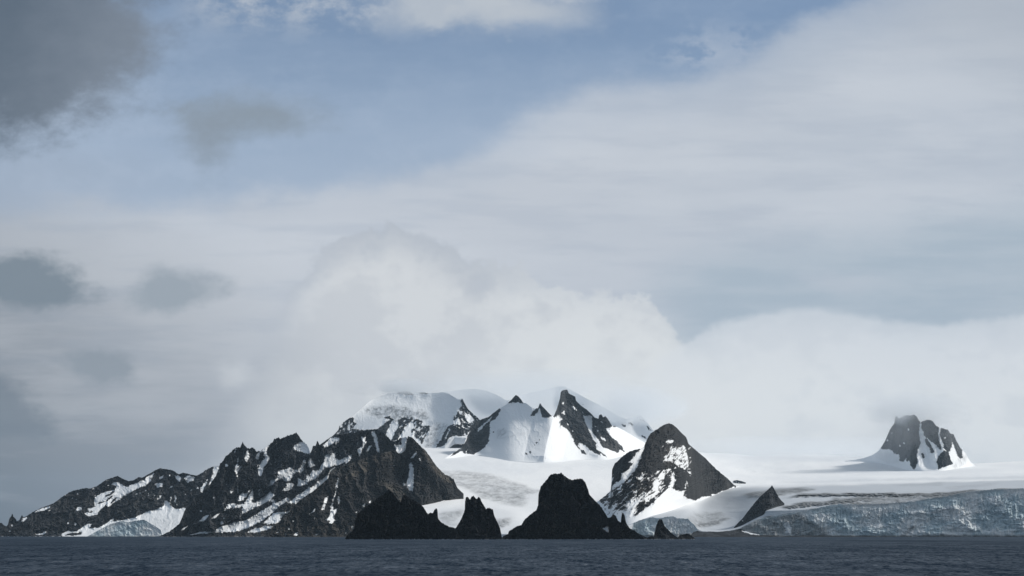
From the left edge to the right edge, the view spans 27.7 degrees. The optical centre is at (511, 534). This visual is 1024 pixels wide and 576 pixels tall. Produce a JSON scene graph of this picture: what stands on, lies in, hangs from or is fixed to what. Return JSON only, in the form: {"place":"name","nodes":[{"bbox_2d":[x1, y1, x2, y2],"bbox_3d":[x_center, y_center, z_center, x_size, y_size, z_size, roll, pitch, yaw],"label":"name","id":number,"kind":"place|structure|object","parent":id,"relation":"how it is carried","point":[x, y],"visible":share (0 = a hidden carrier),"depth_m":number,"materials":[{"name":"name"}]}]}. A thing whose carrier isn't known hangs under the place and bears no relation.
{"place":"outdoors","nodes":[
{"label":"outdoors","id":0,"kind":"place"},
{"bbox_2d":[0,466,218,535],"bbox_3d":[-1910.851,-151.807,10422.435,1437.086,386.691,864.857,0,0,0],"label":"mountain","id":1,"kind":"structure","parent":0,"point":[161,499],"depth_m":10224.55,"materials":[{"name":"stone"}]},
{"bbox_2d":[159,429,406,536],"bbox_3d":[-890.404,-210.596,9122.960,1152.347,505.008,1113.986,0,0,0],"label":"mountain","id":2,"kind":"structure","parent":0,"point":[250,492],"depth_m":8903.16,"materials":[{"name":"stone"}]},
{"bbox_2d":[264,436,463,536],"bbox_3d":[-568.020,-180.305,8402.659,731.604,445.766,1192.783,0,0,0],"label":"mountain","id":3,"kind":"structure","parent":0,"point":[337,501],"depth_m":8280.33,"materials":[{"name":"black stone"}]},
{"bbox_2d":[321,391,478,447],"bbox_3d":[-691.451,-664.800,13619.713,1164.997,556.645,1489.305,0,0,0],"label":"mountain","id":4,"kind":"structure","parent":0,"point":[434,420],"depth_m":13337.40,"materials":[{"name":"snow"}]},
{"bbox_2d":[0,536,1023,575],"bbox_3d":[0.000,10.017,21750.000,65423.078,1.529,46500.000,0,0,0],"label":"sea","id":5,"kind":"structure","parent":0,"point":[343,556],"depth_m":918.99,"materials":[{"name":"liquid"}]},
{"bbox_2d":[87,520,161,536],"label":"ice cliff","id":6,"kind":"structure","parent":5,"relation":"in","point":[140,528],"depth_m":9718.07,"materials":[{"name":"blue ice"}]},
{"bbox_2d":[345,489,453,538],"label":"sea stack","id":7,"kind":"object","parent":5,"relation":"in","point":[387,515],"visible":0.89,"depth_m":4326.28,"materials":[{"name":"black stone"}]},
{"bbox_2d":[451,496,501,538],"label":"sea stack","id":8,"kind":"object","parent":5,"relation":"in","point":[478,520],"visible":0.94,"depth_m":4288.70,"materials":[{"name":"black stone"}]},
{"bbox_2d":[502,473,654,538],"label":"sea stack","id":9,"kind":"object","parent":5,"relation":"in","point":[567,508],"visible":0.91,"depth_m":4331.30,"materials":[{"name":"black stone"}]},
{"bbox_2d":[632,516,697,536],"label":"ice cliff","id":10,"kind":"structure","parent":5,"relation":"in","point":[673,525],"depth_m":8015.58,"materials":[{"name":"blue ice"}]},
{"bbox_2d":[654,519,678,538],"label":"sea stack","id":11,"kind":"object","parent":5,"relation":"in","point":[662,531],"visible":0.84,"depth_m":4362.30,"materials":[{"name":"black stone"}]},
{"bbox_2d":[678,534,694,538],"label":"sea rock","id":12,"kind":"object","parent":5,"relation":"in","point":[686,536],"visible":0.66,"depth_m":4374.57,"materials":[{"name":"black stone"}]},
{"bbox_2d":[740,488,1023,536],"bbox_3d":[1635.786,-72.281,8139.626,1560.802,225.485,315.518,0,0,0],"label":"ice cliff","id":13,"kind":"structure","parent":5,"relation":"in","point":[992,513],"depth_m":8016.74,"materials":[{"name":"blue ice"}]},
{"bbox_2d":[0,0,1023,525],"label":"sky","id":14,"kind":"structure","parent":0,"point":[744,227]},
{"bbox_2d":[445,390,644,462],"bbox_3d":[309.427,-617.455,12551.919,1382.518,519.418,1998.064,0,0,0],"label":"mountain","id":15,"kind":"structure","parent":0,"point":[515,429],"depth_m":12216.97,"materials":[{"name":"snow"}]},
{"bbox_2d":[444,386,653,442],"bbox_3d":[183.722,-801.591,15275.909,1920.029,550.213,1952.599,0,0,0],"label":"mountain","id":16,"kind":"structure","parent":0,"point":[481,404],"depth_m":14988.56,"materials":[{"name":"snow"}]},
{"bbox_2d":[597,423,740,523],"bbox_3d":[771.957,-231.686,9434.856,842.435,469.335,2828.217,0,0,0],"label":"mountain","id":17,"kind":"structure","parent":0,"point":[666,468],"depth_m":8456.81,"materials":[{"name":"black stone"}]},
{"bbox_2d":[422,445,1023,536],"bbox_3d":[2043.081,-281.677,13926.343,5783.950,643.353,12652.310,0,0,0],"label":"snowfield","id":18,"kind":"structure","parent":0,"point":[506,491],"depth_m":10118.97,"materials":[{"name":"white snow"}]},
{"bbox_2d":[733,480,745,483],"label":"rock outcrop","id":19,"kind":"object","parent":18,"relation":"on","point":[738,481],"visible":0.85,"depth_m":11694.89,"materials":[{"name":"stone"}]},
{"bbox_2d":[734,486,783,527],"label":"rock outcrop","id":20,"kind":"object","parent":18,"relation":"on","point":[769,498],"visible":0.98,"depth_m":8122.74,"materials":[{"name":"stone"}]},
{"bbox_2d":[691,529,879,536],"bbox_3d":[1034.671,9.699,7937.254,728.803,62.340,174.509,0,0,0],"label":"shore","id":21,"kind":"structure","parent":0,"point":[737,533],"depth_m":7875.85,"materials":[{"name":"stone"}]},
{"bbox_2d":[845,415,974,470],"bbox_3d":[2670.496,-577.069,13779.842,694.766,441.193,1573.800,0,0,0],"label":"mountain","id":22,"kind":"structure","parent":0,"point":[912,442],"depth_m":13313.63,"materials":[{"name":"stone"}]}
]}

